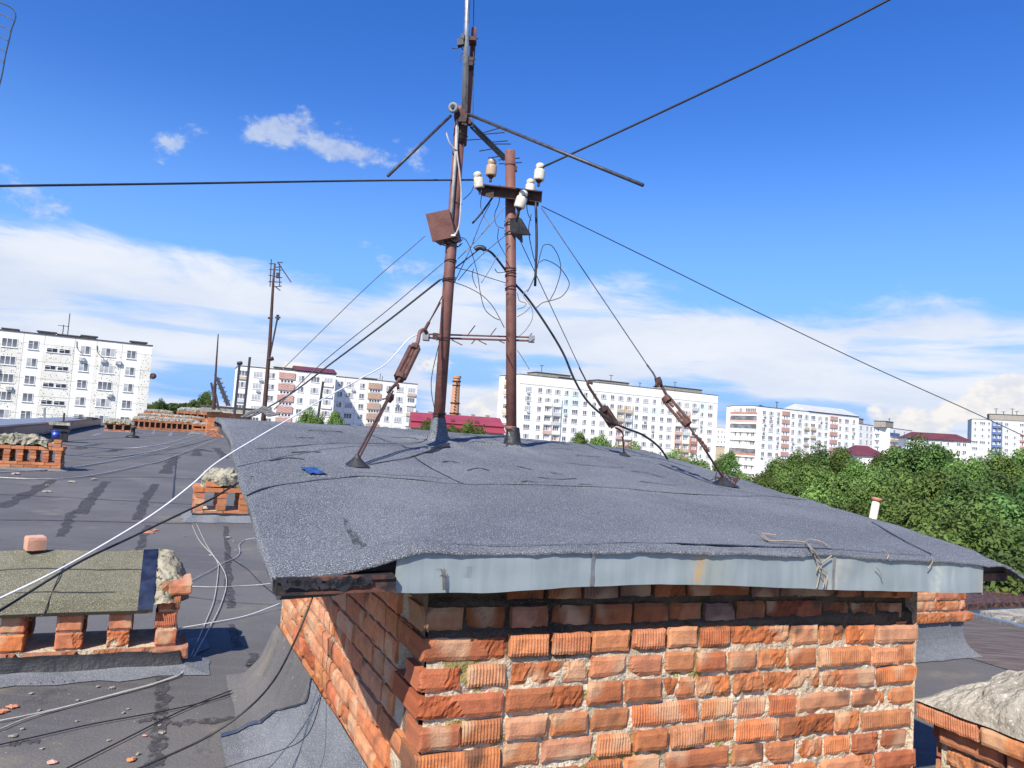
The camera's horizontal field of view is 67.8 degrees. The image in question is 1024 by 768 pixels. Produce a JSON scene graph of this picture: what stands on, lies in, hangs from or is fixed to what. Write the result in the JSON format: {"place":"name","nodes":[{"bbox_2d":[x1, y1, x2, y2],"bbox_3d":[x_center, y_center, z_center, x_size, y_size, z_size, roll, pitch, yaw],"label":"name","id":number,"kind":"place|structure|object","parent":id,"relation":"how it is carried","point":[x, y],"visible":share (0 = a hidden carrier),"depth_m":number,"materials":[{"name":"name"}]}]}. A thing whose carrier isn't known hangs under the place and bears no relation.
{"place":"outdoors","nodes":[
{"label":"outdoors","id":0,"kind":"place"},
{"bbox_2d":[0,2,15,83],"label":"grid antenna","id":1,"kind":"object","parent":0,"point":[6,40],"visible":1,"depth_m":6.19,"materials":[{"name":"metal"}]},
{"bbox_2d":[0,313,156,423],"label":"apartment block","id":2,"kind":"structure","parent":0,"point":[55,375],"depth_m":124.06,"materials":[{"name":"grey"}]},
{"bbox_2d":[0,355,15,365],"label":"window","id":3,"kind":"structure","parent":2,"relation":"in","point":[4,360],"depth_m":119.83,"materials":[{"name":"white"}]},
{"bbox_2d":[0,337,17,347],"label":"window","id":4,"kind":"structure","parent":2,"relation":"in","point":[6,342],"depth_m":120.01,"materials":[{"name":"white"}]},
{"bbox_2d":[232,365,336,423],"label":"apartment block","id":5,"kind":"structure","parent":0,"point":[285,381],"depth_m":189.75,"materials":[{"name":"grey"}]},
{"bbox_2d":[333,373,417,428],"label":"apartment block","id":6,"kind":"structure","parent":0,"point":[360,402],"depth_m":207.97,"materials":[{"name":"grey"}]},
{"bbox_2d":[408,412,505,435],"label":"hall","id":7,"kind":"structure","parent":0,"point":[494,426],"depth_m":171.38,"materials":[{"name":"red"}]},
{"bbox_2d":[0,0,1023,438],"label":"sky","id":8,"kind":"structure","parent":0,"point":[859,189],"materials":[{"name":"blue"}]},
{"bbox_2d":[716,428,725,446],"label":"apartment block","id":9,"kind":"structure","parent":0,"point":[720,436],"depth_m":427.27,"materials":[{"name":"white"}]},
{"bbox_2d":[843,445,881,467],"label":"house","id":10,"kind":"structure","parent":0,"point":[866,453],"depth_m":151.01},
{"bbox_2d":[858,418,873,447],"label":"apartment block","id":11,"kind":"structure","parent":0,"point":[865,434],"depth_m":303.92,"materials":[{"name":"white"}]},
{"bbox_2d":[897,432,973,460],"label":"apartment block","id":12,"kind":"structure","parent":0,"point":[961,444],"depth_m":287.54,"materials":[{"name":"white"}]},
{"bbox_2d":[967,408,1023,463],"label":"apartment block","id":13,"kind":"structure","parent":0,"point":[985,435],"depth_m":326.54,"materials":[{"name":"grey"}]},
{"label":"ground","id":14,"kind":"structure","parent":0,"visible":0},
{"bbox_2d":[147,402,222,414],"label":"wood","id":15,"kind":"object","parent":14,"relation":"on","point":[173,407],"visible":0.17,"depth_m":482.32,"materials":[{"name":"green plant"}]},
{"bbox_2d":[187,390,211,412],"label":"tree","id":16,"kind":"object","parent":14,"relation":"on","point":[205,398],"visible":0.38,"depth_m":188.20,"materials":[{"name":"green plant"}]},
{"bbox_2d":[295,407,324,423],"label":"tree","id":17,"kind":"object","parent":14,"relation":"on","point":[304,417],"visible":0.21,"depth_m":123.63,"materials":[{"name":"green plant"}]},
{"bbox_2d":[325,410,345,424],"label":"tree","id":18,"kind":"object","parent":14,"relation":"on","point":[335,418],"visible":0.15,"depth_m":127.19,"materials":[{"name":"green plant"}]},
{"bbox_2d":[449,376,460,414],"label":"factory chimney","id":19,"kind":"object","parent":14,"relation":"on","point":[454,402],"visible":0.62,"depth_m":254.21,"materials":[{"name":"brick"}]},
{"bbox_2d":[456,417,487,434],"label":"tree","id":20,"kind":"object","parent":14,"relation":"on","point":[468,428],"visible":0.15,"depth_m":116.87,"materials":[{"name":"green plant"}]},
{"bbox_2d":[501,376,505,435],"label":"apartment building","id":21,"kind":"structure","parent":14,"relation":"on","point":[503,414],"depth_m":231.26,"materials":[{"name":"white"}]},
{"bbox_2d":[0,416,1023,767],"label":"apartment house","id":22,"kind":"structure","parent":14,"relation":"on","point":[86,514],"depth_m":6.15,"materials":[{"name":"asphalt"}]},
{"bbox_2d":[0,432,70,471],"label":"brick vent","id":23,"kind":"object","parent":22,"relation":"on","point":[19,442],"visible":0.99,"depth_m":17.13,"materials":[{"name":"brick"}]},
{"bbox_2d":[48,413,72,441],"bbox_3d":[-18.975,1.825,31.983,0.829,1.236,0.809,5,-4,-23],"label":"vent shaft","id":24,"kind":"object","parent":22,"relation":"on","point":[63,428],"visible":0.9,"depth_m":31.75,"materials":[{"name":"concrete"}]},
{"bbox_2d":[0,675,180,729],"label":"roof wire","id":25,"kind":"object","parent":22,"relation":"on","point":[86,701],"visible":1,"depth_m":3.76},
{"bbox_2d":[0,673,183,720],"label":"roof wire","id":26,"kind":"object","parent":22,"relation":"on","point":[79,702],"visible":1,"depth_m":3.65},
{"bbox_2d":[0,549,209,687],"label":"brick vent","id":27,"kind":"object","parent":22,"relation":"on","point":[120,588],"visible":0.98,"depth_m":4.27,"materials":[{"name":"orange brick"}]},
{"bbox_2d":[23,535,46,550],"bbox_3d":[-2.759,0.919,4.407,0.101,0.082,0.110,7,-5,-42],"label":"loose brick","id":28,"kind":"object","parent":27,"relation":"on","point":[35,542],"visible":1,"depth_m":4.37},
{"bbox_2d":[0,433,214,472],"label":"roof wire","id":29,"kind":"object","parent":22,"relation":"on","point":[94,463],"visible":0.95,"depth_m":19.90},
{"bbox_2d":[0,436,219,478],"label":"roof wire","id":30,"kind":"object","parent":22,"relation":"on","point":[99,473],"visible":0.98,"depth_m":16.70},
{"bbox_2d":[0,692,233,744],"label":"roof wire","id":31,"kind":"object","parent":22,"relation":"on","point":[111,720],"visible":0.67,"depth_m":3.54,"materials":[{"name":"metal"}]},
{"bbox_2d":[103,418,134,432],"bbox_3d":[-27.252,2.856,52.868,2.074,0.937,1.360,6,-4,-25],"label":"brick vent","id":32,"kind":"object","parent":22,"relation":"on","point":[112,425],"visible":0.94,"depth_m":52.53,"materials":[{"name":"brick"}]},
{"bbox_2d":[52,430,213,448],"bbox_3d":[-17.875,2.906,41.762,1.751,0.489,39.555,5,-4,-14],"label":"roof wire","id":33,"kind":"object","parent":22,"relation":"on","point":[130,448],"visible":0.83,"depth_m":29.01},
{"bbox_2d":[66,690,231,767],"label":"roof wire","id":34,"kind":"object","parent":22,"relation":"on","point":[142,730],"visible":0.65,"depth_m":3.46,"materials":[{"name":"metal"}]},
{"bbox_2d":[132,415,199,431],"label":"brick vent","id":35,"kind":"object","parent":22,"relation":"on","point":[157,423],"visible":0.81,"depth_m":65.49,"materials":[{"name":"brick"}]},
{"bbox_2d":[137,413,203,422],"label":"brick vent","id":36,"kind":"object","parent":22,"relation":"on","point":[199,418],"visible":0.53,"depth_m":75.01,"materials":[{"name":"concrete"}]},
{"bbox_2d":[177,407,211,422],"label":"brick vent","id":37,"kind":"object","parent":22,"relation":"on","point":[192,411],"visible":0.48,"depth_m":84.94,"materials":[{"name":"concrete"}]},
{"bbox_2d":[189,422,205,434],"bbox_3d":[-24.736,3.604,61.660,2.553,1.001,1.258,6,-4,-24],"label":"brick vent","id":38,"kind":"object","parent":22,"relation":"on","point":[198,427],"visible":0.48,"depth_m":61.03,"materials":[{"name":"brick"}]},
{"bbox_2d":[180,467,251,522],"bbox_3d":[-4.195,1.569,11.003,1.053,0.737,1.049,6,-4,-25],"label":"brick vent","id":39,"kind":"object","parent":22,"relation":"on","point":[216,480],"visible":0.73,"depth_m":10.67,"materials":[{"name":"brick"}]},
{"bbox_2d":[210,334,230,409],"bbox_3d":[-19.040,-0.778,50.087,1.465,4.990,0.260,4,-4,0],"label":"antenna mast","id":40,"kind":"object","parent":22,"relation":"on","point":[214,393],"visible":1,"depth_m":49.95,"materials":[{"name":"metal"}]},
{"bbox_2d":[200,405,255,436],"bbox_3d":[-22.023,2.949,59.246,4.260,2.354,2.925,6,-4,-25],"label":"roof exit","id":41,"kind":"object","parent":22,"relation":"on","point":[210,418],"visible":0.53,"depth_m":57.84,"materials":[{"name":"brick"}]},
{"bbox_2d":[237,357,250,418],"bbox_3d":[-15.987,0.221,45.020,0.789,3.692,0.240,4,-4,0],"label":"roof pole","id":42,"kind":"object","parent":22,"relation":"on","point":[247,381],"visible":0.82,"depth_m":44.99,"materials":[{"name":"metal"}]},
{"bbox_2d":[241,406,278,417],"bbox_3d":[-4.488,0.508,13.577,0.674,0.243,0.028,4,-4,0],"label":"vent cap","id":43,"kind":"object","parent":22,"relation":"on","point":[268,412],"visible":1,"depth_m":13.57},
{"bbox_2d":[261,259,290,420],"bbox_3d":[-4.399,-0.625,14.058,0.442,3.386,0.098,4,-4,0],"label":"antenna mast","id":44,"kind":"object","parent":22,"relation":"on","point":[267,371],"visible":0.94,"depth_m":14.06,"materials":[{"name":"metal"}]},
{"bbox_2d":[214,417,1023,767],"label":"brick shaft","id":45,"kind":"object","parent":22,"relation":"on","point":[596,607],"visible":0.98,"depth_m":2.52,"materials":[{"name":"brick"}]},
{"bbox_2d":[0,476,252,611],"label":"black cable","id":46,"kind":"object","parent":45,"relation":"attached to","point":[92,555],"visible":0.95,"depth_m":2.21,"materials":[{"name":"rubber"}]},
{"bbox_2d":[138,598,312,767],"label":"black cable","id":47,"kind":"object","parent":45,"relation":"hanging from","point":[232,720],"visible":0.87,"depth_m":2.86,"materials":[{"name":"rubber"}]},
{"bbox_2d":[224,691,322,767],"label":"black cable","id":48,"kind":"object","parent":45,"relation":"attached to","point":[286,747],"visible":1,"depth_m":2.62,"materials":[{"name":"rubber"}]},
{"bbox_2d":[345,296,442,467],"bbox_3d":[-0.542,-0.078,3.630,0.121,0.910,1.103,3,-4,8],"label":"guy wire","id":49,"kind":"object","parent":45,"relation":"attached to","point":[404,368],"visible":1,"depth_m":3.70,"materials":[{"name":"metal"}]},
{"bbox_2d":[473,149,544,448],"bbox_3d":[-0.012,-0.471,4.390,0.505,1.788,0.374,4,-4,0],"label":"insulator post","id":50,"kind":"object","parent":45,"relation":"on","point":[517,199],"visible":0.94,"depth_m":4.35,"materials":[{"name":"brown metal"}]},
{"bbox_2d":[0,179,473,186],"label":"power line","id":51,"kind":"object","parent":50,"relation":"attached to","point":[104,184],"visible":1,"depth_m":3.62,"materials":[{"name":"black rubber"}]},
{"bbox_2d":[534,199,537,285],"bbox_3d":[0.134,-0.810,4.367,0.043,0.503,0.017,4,-4,0],"label":"black cable","id":52,"kind":"object","parent":50,"relation":"hanging from","point":[536,241],"visible":1,"depth_m":4.36,"materials":[{"name":"rubber"}]},
{"bbox_2d":[520,241,630,456],"bbox_3d":[0.363,-0.241,4.645,0.944,1.319,0.092,6,-4,-25],"label":"guy wire","id":53,"kind":"object","parent":50,"relation":"attached to","point":[605,410],"visible":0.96,"depth_m":4.72,"materials":[{"name":"metal"}]},
{"bbox_2d":[543,0,889,167],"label":"power line","id":54,"kind":"object","parent":50,"relation":"attached to","point":[747,71],"visible":0.98,"depth_m":3.92,"materials":[{"name":"black rubber"}]},
{"bbox_2d":[541,206,1023,435],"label":"stay cable","id":55,"kind":"object","parent":50,"relation":"attached to","point":[775,320],"visible":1,"depth_m":7.72,"materials":[{"name":"metal"}]},
{"bbox_2d":[387,0,643,441],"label":"antenna mast","id":56,"kind":"object","parent":45,"relation":"on","point":[443,225],"visible":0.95,"depth_m":4.21,"materials":[{"name":"metal"}]},
{"bbox_2d":[0,332,423,598],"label":"white cable","id":57,"kind":"object","parent":56,"relation":"attached to","point":[98,547],"visible":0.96,"depth_m":2.45,"materials":[{"name":"plastic"}]},
{"bbox_2d":[246,279,440,418],"bbox_3d":[-4.852,0.467,15.771,1.082,1.668,24.827,5,-4,-23],"label":"stay cable","id":58,"kind":"object","parent":56,"relation":"attached to","point":[393,316],"visible":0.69,"depth_m":9.79,"materials":[{"name":"metal"}]},
{"bbox_2d":[281,236,424,369],"bbox_3d":[-2.642,-0.761,10.722,0.365,0.487,13.621,5,-4,-20],"label":"stay cable","id":59,"kind":"object","parent":56,"relation":"attached to","point":[353,299],"visible":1,"depth_m":9.23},
{"bbox_2d":[273,263,442,409],"bbox_3d":[-2.207,-0.208,9.469,0.532,1.010,11.082,5,-4,-21],"label":"stay cable","id":60,"kind":"object","parent":56,"relation":"attached to","point":[353,337],"visible":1,"depth_m":9.85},
{"bbox_2d":[422,325,534,344],"bbox_3d":[-0.138,-0.268,4.382,0.719,0.176,0.362,7,-5,-41],"label":"tv antenna","id":61,"kind":"object","parent":56,"relation":"attached to","point":[427,337],"visible":0.94,"depth_m":4.35,"materials":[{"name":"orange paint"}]},
{"bbox_2d":[467,128,521,163],"bbox_3d":[-0.129,-1.542,4.913,0.383,0.282,0.160,7,-5,-37],"label":"yagi antenna","id":62,"kind":"object","parent":56,"relation":"attached to","point":[494,143],"visible":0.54,"depth_m":4.91,"materials":[{"name":"metal"}]},
{"bbox_2d":[485,249,668,459],"bbox_3d":[0.428,-0.134,4.673,1.470,1.170,0.132,6,-4,-25],"label":"black cable","id":63,"kind":"object","parent":45,"relation":"attached to","point":[568,365],"visible":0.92,"depth_m":4.63,"materials":[{"name":"rubber"}]},
{"bbox_2d":[541,208,739,486],"bbox_3d":[0.684,-0.237,4.166,1.165,1.509,0.195,3,-4,7],"label":"guy wire","id":64,"kind":"object","parent":45,"relation":"attached to","point":[685,422],"visible":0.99,"depth_m":4.08,"materials":[{"name":"metal"}]},
{"bbox_2d":[761,532,831,587],"bbox_3d":[0.979,0.604,2.611,0.233,0.150,0.223,4,-4,0],"label":"dry vine","id":65,"kind":"object","parent":45,"relation":"on","point":[765,537],"visible":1,"depth_m":2.54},
{"bbox_2d":[869,497,881,519],"bbox_3d":[3.215,1.590,6.921,0.260,1.132,0.094,4,-4,0],"label":"vent pipe","id":66,"kind":"object","parent":22,"relation":"on","point":[874,509],"visible":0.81,"depth_m":6.92,"materials":[{"name":"beige plastic"}]},
{"bbox_2d":[916,592,981,662],"bbox_3d":[2.961,1.665,6.024,1.159,0.813,0.829,6,-4,-24],"label":"brick vent","id":67,"kind":"object","parent":22,"relation":"on","point":[942,618],"visible":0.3,"depth_m":5.80,"materials":[{"name":"brick"}]},
{"bbox_2d":[914,670,1023,767],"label":"brick chimney","id":68,"kind":"object","parent":22,"relation":"on","point":[978,725],"visible":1,"depth_m":2.85,"materials":[{"name":"concrete"}]},
{"bbox_2d":[568,431,589,443],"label":"tree","id":69,"kind":"object","parent":14,"relation":"on","point":[579,437],"visible":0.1,"depth_m":111.34,"materials":[{"name":"green plant"}]},
{"bbox_2d":[589,433,611,446],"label":"tree","id":70,"kind":"object","parent":14,"relation":"on","point":[596,441],"visible":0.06,"depth_m":108.98,"materials":[{"name":"green plant"}]},
{"bbox_2d":[497,365,718,469],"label":"apartment block","id":71,"kind":"structure","parent":14,"relation":"on","point":[554,407],"depth_m":240.60,"materials":[{"name":"grey"}]},
{"bbox_2d":[522,432,711,467],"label":"windows","id":72,"kind":"structure","parent":71,"relation":"in","point":[545,437],"depth_m":247.99,"materials":[{"name":"white"}]},
{"bbox_2d":[666,447,698,464],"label":"tree","id":73,"kind":"object","parent":14,"relation":"on","point":[670,454],"visible":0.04,"depth_m":87.08,"materials":[{"name":"green plant"}]},
{"bbox_2d":[711,450,742,477],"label":"tree","id":74,"kind":"object","parent":14,"relation":"on","point":[728,463],"visible":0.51,"depth_m":128.17,"materials":[{"name":"green plant"}]},
{"bbox_2d":[748,469,773,483],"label":"tree","id":75,"kind":"object","parent":14,"relation":"on","point":[767,476],"visible":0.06,"depth_m":88.88,"materials":[{"name":"green plant"}]},
{"bbox_2d":[755,478,798,495],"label":"tree","id":76,"kind":"object","parent":14,"relation":"on","point":[771,485],"visible":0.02,"depth_m":69.37,"materials":[{"name":"green plant"}]},
{"bbox_2d":[761,456,798,480],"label":"tree","id":77,"kind":"object","parent":14,"relation":"on","point":[774,466],"visible":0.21,"depth_m":98.50,"materials":[{"name":"green plant"}]},
{"bbox_2d":[768,469,805,496],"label":"tree","id":78,"kind":"object","parent":14,"relation":"on","point":[788,486],"visible":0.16,"depth_m":70.19,"materials":[{"name":"green plant"}]},
{"bbox_2d":[725,402,858,480],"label":"apartment block","id":79,"kind":"structure","parent":14,"relation":"on","point":[783,432],"depth_m":260.17,"materials":[{"name":"grey"}]},
{"bbox_2d":[728,405,756,479],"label":"loggia end","id":80,"kind":"object","parent":79,"relation":"attached to","point":[742,430],"visible":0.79,"depth_m":253.54,"materials":[{"name":"white paint"}]},
{"bbox_2d":[782,447,813,471],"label":"tree","id":81,"kind":"object","parent":14,"relation":"on","point":[798,459],"visible":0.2,"depth_m":103.83,"materials":[{"name":"green plant"}]},
{"bbox_2d":[792,462,840,500],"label":"tree","id":82,"kind":"object","parent":14,"relation":"on","point":[807,476],"visible":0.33,"depth_m":76.36,"materials":[{"name":"green plant"}]},
{"bbox_2d":[804,440,839,473],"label":"tree","id":83,"kind":"object","parent":14,"relation":"on","point":[821,457],"visible":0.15,"depth_m":106.95,"materials":[{"name":"green plant"}]},
{"bbox_2d":[798,482,859,513],"bbox_3d":[21.225,14.033,53.205,5.874,14.332,5.949,4,-4,0],"label":"tree","id":84,"kind":"object","parent":14,"relation":"on","point":[815,497],"visible":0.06,"depth_m":53.02,"materials":[{"name":"green plant"}]},
{"bbox_2d":[825,445,864,482],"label":"tree","id":85,"kind":"object","parent":14,"relation":"on","point":[840,458],"visible":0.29,"depth_m":103.50,"materials":[{"name":"green plant"}]},
{"bbox_2d":[826,476,881,514],"bbox_3d":[25.339,14.357,57.325,6.748,14.808,6.552,4,-4,0],"label":"tree","id":86,"kind":"object","parent":14,"relation":"on","point":[839,487],"visible":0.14,"depth_m":57.20,"materials":[{"name":"green plant"}]},
{"bbox_2d":[829,499,893,519],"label":"tree","id":87,"kind":"object","parent":14,"relation":"on","point":[853,507],"visible":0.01,"depth_m":43.84,"materials":[{"name":"green plant"}]},
{"bbox_2d":[836,458,887,490],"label":"tree","id":88,"kind":"object","parent":14,"relation":"on","point":[857,471],"visible":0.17,"depth_m":83.30,"materials":[{"name":"green plant"}]},
{"bbox_2d":[874,427,890,453],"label":"apartment block","id":89,"kind":"structure","parent":14,"relation":"on","point":[879,438],"depth_m":332.56,"materials":[{"name":"grey"}]},
{"bbox_2d":[863,493,912,524],"bbox_3d":[21.302,13.354,43.224,6.251,14.311,5.716,4,-4,0],"label":"tree","id":90,"kind":"object","parent":14,"relation":"on","point":[894,508],"visible":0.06,"depth_m":43.34,"materials":[{"name":"green plant"}]},
{"bbox_2d":[863,449,912,478],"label":"tree","id":91,"kind":"object","parent":14,"relation":"on","point":[874,460],"visible":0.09,"depth_m":95.19,"materials":[{"name":"green plant"}]},
{"bbox_2d":[855,467,924,508],"bbox_3d":[30.723,14.548,61.273,7.682,15.691,8.154,4,-4,0],"label":"tree","id":92,"kind":"object","parent":14,"relation":"on","point":[879,487],"visible":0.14,"depth_m":62.05,"materials":[{"name":"green plant"}]},
{"bbox_2d":[873,418,911,453],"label":"apartment block","id":93,"kind":"structure","parent":14,"relation":"on","point":[892,434],"depth_m":331.81,"materials":[{"name":"white"}]},
{"bbox_2d":[874,432,951,482],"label":"tree","id":94,"kind":"object","parent":14,"relation":"on","point":[914,455],"visible":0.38,"depth_m":90.04,"materials":[{"name":"green plant"}]},
{"bbox_2d":[889,496,948,530],"bbox_3d":[21.188,13.045,39.372,6.099,14.374,5.712,8,-6,-44],"label":"tree","id":95,"kind":"object","parent":14,"relation":"on","point":[902,519],"visible":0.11,"depth_m":39.74,"materials":[{"name":"green plant"}]},
{"bbox_2d":[885,467,965,512],"bbox_3d":[30.604,13.990,55.100,7.951,15.929,7.350,4,-4,0],"label":"tree","id":96,"kind":"object","parent":14,"relation":"on","point":[932,487],"visible":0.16,"depth_m":55.36,"materials":[{"name":"green plant"}]},
{"bbox_2d":[912,442,969,488],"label":"tree","id":97,"kind":"object","parent":14,"relation":"on","point":[943,455],"visible":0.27,"depth_m":89.33,"materials":[{"name":"green plant"}]},
{"bbox_2d":[907,507,1004,546],"bbox_3d":[20.547,12.820,35.167,5.660,14.154,6.245,7,-5,-38],"label":"tree","id":98,"kind":"object","parent":14,"relation":"on","point":[924,525],"visible":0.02,"depth_m":36.06,"materials":[{"name":"green plant"}]},
{"bbox_2d":[928,530,984,554],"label":"tree","id":99,"kind":"object","parent":14,"relation":"on","point":[954,541],"visible":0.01,"depth_m":29.53,"materials":[{"name":"green plant"}]},
{"bbox_2d":[937,456,987,486],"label":"tree","id":100,"kind":"object","parent":14,"relation":"on","point":[976,468],"visible":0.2,"depth_m":82.76,"materials":[{"name":"green plant"}]},
{"bbox_2d":[926,494,1023,561],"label":"tree","id":101,"kind":"object","parent":14,"relation":"on","point":[984,535],"visible":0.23,"depth_m":29.96,"materials":[{"name":"green plant"}]},
{"bbox_2d":[934,464,1015,515],"bbox_3d":[30.581,13.519,50.959,6.383,16.289,6.411,4,-4,0],"label":"tree","id":102,"kind":"object","parent":14,"relation":"on","point":[956,494],"visible":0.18,"depth_m":51.04,"materials":[{"name":"green plant"}]},
{"bbox_2d":[962,588,1023,613],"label":"annex","id":103,"kind":"object","parent":14,"relation":"on","point":[986,600],"visible":0.06,"depth_m":18.57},
{"bbox_2d":[973,476,1023,525],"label":"tree","id":104,"kind":"object","parent":14,"relation":"on","point":[1010,508],"visible":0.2,"depth_m":43.09,"materials":[{"name":"green plant"}]},
{"bbox_2d":[974,469,1023,501],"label":"tree","id":105,"kind":"object","parent":14,"relation":"on","point":[1005,484],"visible":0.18,"depth_m":59.29,"materials":[{"name":"green plant"}]},
{"bbox_2d":[974,447,1023,488],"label":"tree","id":106,"kind":"object","parent":14,"relation":"on","point":[1009,467],"visible":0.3,"depth_m":93.59,"materials":[{"name":"green plant"}]},
{"bbox_2d":[982,547,1023,578],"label":"tree","id":107,"kind":"object","parent":14,"relation":"on","point":[1016,562],"visible":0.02,"depth_m":27.19,"materials":[{"name":"green plant"}]},
{"bbox_2d":[983,560,1023,595],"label":"tree","id":108,"kind":"object","parent":14,"relation":"on","point":[1011,585],"visible":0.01,"depth_m":20.00,"materials":[{"name":"green plant"}]},
{"bbox_2d":[1004,447,1023,468],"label":"tree","id":109,"kind":"object","parent":14,"relation":"on","point":[1019,457],"visible":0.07,"depth_m":99.41,"materials":[{"name":"green plant"}]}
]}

